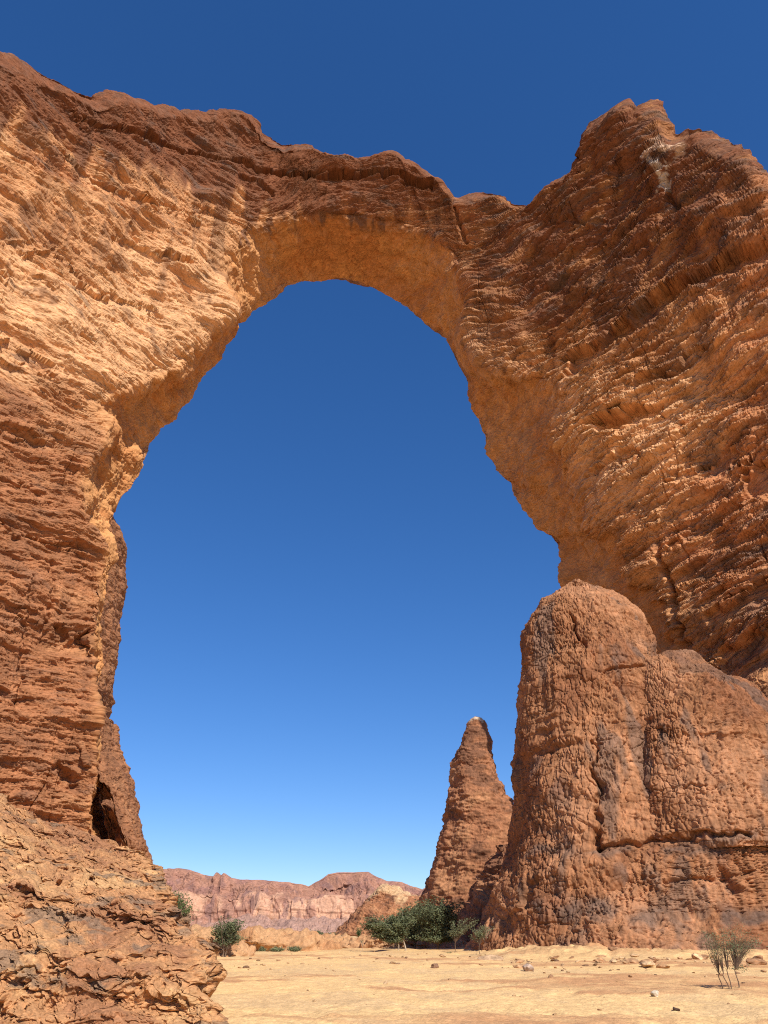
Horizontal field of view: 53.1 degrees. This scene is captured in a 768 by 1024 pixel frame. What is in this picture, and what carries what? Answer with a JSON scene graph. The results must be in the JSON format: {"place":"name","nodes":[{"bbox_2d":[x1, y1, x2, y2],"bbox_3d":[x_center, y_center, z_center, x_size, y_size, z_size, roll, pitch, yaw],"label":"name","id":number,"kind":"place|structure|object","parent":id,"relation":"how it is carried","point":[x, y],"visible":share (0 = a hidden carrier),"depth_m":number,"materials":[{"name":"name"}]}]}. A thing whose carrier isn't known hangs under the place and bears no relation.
{"place":"outdoors","nodes":[
{"label":"outdoors","id":0,"kind":"place"},
{"bbox_2d":[163,868,424,932],"bbox_3d":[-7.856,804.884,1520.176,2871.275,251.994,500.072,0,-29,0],"label":"hills","id":1,"kind":"structure","parent":0,"point":[332,902],"depth_m":1453.71,"materials":[{"name":"stone"}]},
{"bbox_2d":[0,0,767,888],"label":"sky","id":2,"kind":"structure","parent":0,"point":[331,572],"materials":[{"name":"blue"}]},
{"bbox_2d":[210,933,767,1023],"bbox_3d":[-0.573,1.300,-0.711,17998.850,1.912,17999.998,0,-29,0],"label":"sand ground","id":3,"kind":"structure","parent":0,"point":[411,991],"depth_m":26.21,"materials":[{"name":"beige sand"}]},
{"bbox_2d":[0,793,228,1023],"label":"rock ledge","id":4,"kind":"object","parent":3,"relation":"on","point":[94,929],"visible":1,"depth_m":16.63,"materials":[{"name":"stone"}]},
{"bbox_2d":[171,887,196,926],"bbox_3d":[-10.235,20.974,38.749,1.558,3.743,1.288,15,-32,-26],"label":"shrub","id":5,"kind":"object","parent":3,"relation":"on","point":[185,910],"visible":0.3,"depth_m":39.08,"materials":[{"name":"green plant"}]},
{"bbox_2d":[189,924,255,956],"bbox_3d":[-13.870,36.584,64.206,7.265,3.922,9.566,0,-29,0],"label":"rock","id":6,"kind":"object","parent":3,"relation":"on","point":[243,948],"visible":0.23,"depth_m":62.82,"materials":[{"name":"stone"}]},
{"bbox_2d":[211,915,247,956],"bbox_3d":[-12.404,33.794,61.306,3.228,3.143,1.967,0,-29,0],"label":"acacia tree","id":7,"kind":"object","parent":3,"relation":"on","point":[225,937],"visible":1,"depth_m":61.16,"materials":[{"name":"green plant"}]},
{"bbox_2d":[269,945,284,951],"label":"shrub","id":8,"kind":"object","parent":3,"relation":"on","point":[276,949],"visible":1,"depth_m":75.34,"materials":[{"name":"green plant"}]},
{"bbox_2d":[234,925,341,951],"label":"rock","id":9,"kind":"object","parent":3,"relation":"on","point":[259,936],"visible":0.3,"depth_m":79.09,"materials":[{"name":"stone"}]},
{"bbox_2d":[283,946,302,951],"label":"shrub","id":10,"kind":"object","parent":3,"relation":"on","point":[295,949],"visible":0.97,"depth_m":76.34,"materials":[{"name":"green plant"}]},
{"bbox_2d":[268,927,351,941],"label":"rock","id":11,"kind":"object","parent":3,"relation":"on","point":[334,937],"visible":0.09,"depth_m":109.93,"materials":[{"name":"stone"}]},
{"bbox_2d":[316,940,326,949],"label":"rock","id":12,"kind":"object","parent":3,"relation":"on","point":[318,944],"visible":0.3,"depth_m":79.43,"materials":[{"name":"stone"}]},
{"bbox_2d":[356,926,362,936],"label":"shrub","id":13,"kind":"object","parent":3,"relation":"on","point":[358,933],"visible":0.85,"depth_m":103.46,"materials":[{"name":"green plant"}]},
{"bbox_2d":[331,883,420,936],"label":"sandstone butte","id":14,"kind":"object","parent":3,"relation":"on","point":[385,899],"visible":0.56,"depth_m":267.31,"materials":[{"name":"brown stone"}]},
{"bbox_2d":[0,51,767,863],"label":"rock arch","id":15,"kind":"object","parent":3,"relation":"on","point":[596,315],"visible":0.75,"depth_m":120.15,"materials":[{"name":"stone"}]},
{"bbox_2d":[360,908,417,950],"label":"acacia tree","id":16,"kind":"object","parent":3,"relation":"on","point":[393,929],"visible":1,"depth_m":75.08,"materials":[{"name":"green plant"}]},
{"bbox_2d":[339,934,466,948],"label":"rock","id":17,"kind":"object","parent":3,"relation":"on","point":[367,942],"visible":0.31,"depth_m":88.23,"materials":[{"name":"stone"}]},
{"bbox_2d":[396,904,423,948],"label":"acacia tree","id":18,"kind":"object","parent":3,"relation":"on","point":[413,930],"visible":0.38,"depth_m":83.85,"materials":[{"name":"green plant"}]},
{"bbox_2d":[431,963,438,967],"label":"dark stone","id":19,"kind":"object","parent":3,"relation":"on","point":[434,965],"visible":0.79,"depth_m":41.91,"materials":[{"name":"brown stone"}]},
{"bbox_2d":[406,895,464,949],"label":"acacia tree","id":20,"kind":"object","parent":3,"relation":"on","point":[435,921],"visible":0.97,"depth_m":80.27,"materials":[{"name":"green plant"}]},
{"bbox_2d":[447,918,478,950],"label":"sapling","id":21,"kind":"object","parent":3,"relation":"on","point":[455,932],"visible":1,"depth_m":68.45,"materials":[{"name":"green plant"}]},
{"bbox_2d":[418,716,512,942],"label":"rock spire","id":22,"kind":"object","parent":3,"relation":"on","point":[472,843],"visible":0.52,"depth_m":109.31,"materials":[{"name":"stone"}]},
{"bbox_2d":[470,923,494,953],"bbox_3d":[8.102,34.900,62.923,2.257,2.365,1.513,0,-29,0],"label":"sapling","id":23,"kind":"object","parent":3,"relation":"on","point":[480,937],"visible":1,"depth_m":62.99,"materials":[{"name":"green plant"}]},
{"bbox_2d":[478,954,503,960],"bbox_3d":[7.233,30.201,51.981,1.787,0.440,1.330,8,-18,-15],"label":"rock slab","id":24,"kind":"object","parent":3,"relation":"on","point":[491,957],"visible":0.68,"depth_m":51.86,"materials":[{"name":"stone"}]},
{"bbox_2d":[513,964,522,967],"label":"fallen rock","id":25,"kind":"object","parent":3,"relation":"on","point":[518,966],"visible":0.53,"depth_m":41.74,"materials":[{"name":"stone"}]},
{"bbox_2d":[515,959,524,962],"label":"fallen rock","id":26,"kind":"object","parent":3,"relation":"on","point":[519,961],"visible":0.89,"depth_m":47.30,"materials":[{"name":"stone"}]},
{"bbox_2d":[522,964,533,971],"bbox_3d":[6.862,21.651,36.504,0.667,0.384,0.488,16,-33,-27],"label":"pale stone","id":27,"kind":"object","parent":3,"relation":"on","point":[528,967],"visible":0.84,"depth_m":36.36,"materials":[{"name":"beige stone"}]},
{"bbox_2d":[593,957,605,961],"bbox_3d":[13.562,28.135,48.182,1.101,0.350,0.557,33,-51,-27],"label":"fallen rock","id":28,"kind":"object","parent":3,"relation":"on","point":[598,959],"visible":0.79,"depth_m":47.99,"materials":[{"name":"stone"}]},
{"bbox_2d":[464,579,767,950],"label":"rock tower","id":29,"kind":"structure","parent":3,"relation":"on","point":[639,781],"depth_m":66.52,"materials":[{"name":"stone"}]},
{"bbox_2d":[623,958,638,962],"bbox_3d":[14.831,26.825,45.921,0.914,0.302,0.824,17,-21,-21],"label":"fallen rock","id":30,"kind":"object","parent":3,"relation":"on","point":[631,960],"visible":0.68,"depth_m":45.77,"materials":[{"name":"stone"}]},
{"bbox_2d":[639,961,654,966],"bbox_3d":[14.298,24.634,41.858,0.787,0.359,1.609,-21,-31,22],"label":"fallen rock","id":31,"kind":"object","parent":3,"relation":"on","point":[647,964],"visible":0.97,"depth_m":41.52,"materials":[{"name":"stone"}]},
{"bbox_2d":[650,990,658,996],"bbox_3d":[8.229,14.631,23.330,0.304,0.219,0.213,7,-29,-13],"label":"pale stone","id":32,"kind":"object","parent":3,"relation":"on","point":[654,993],"visible":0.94,"depth_m":23.27,"materials":[{"name":"beige stone"}]},
{"bbox_2d":[656,963,669,968],"bbox_3d":[15.019,24.401,41.246,0.505,0.350,0.726,23,-36,-35],"label":"fallen rock","id":33,"kind":"object","parent":3,"relation":"on","point":[660,965],"visible":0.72,"depth_m":41.15,"materials":[{"name":"stone"}]},
{"bbox_2d":[691,953,703,959],"bbox_3d":[20.136,28.732,49.501,0.830,0.509,0.741,17,-41,-4],"label":"fallen rock","id":34,"kind":"object","parent":3,"relation":"on","point":[696,956],"visible":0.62,"depth_m":49.33,"materials":[{"name":"stone"}]},
{"bbox_2d":[694,924,767,988],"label":"thorn shrub","id":35,"kind":"object","parent":3,"relation":"on","point":[737,958],"visible":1,"depth_m":26.87,"materials":[{"name":"green plant"}]},
{"bbox_2d":[746,958,766,964],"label":"fallen rock","id":36,"kind":"object","parent":3,"relation":"on","point":[756,961],"visible":0.88,"depth_m":44.05,"materials":[{"name":"stone"}]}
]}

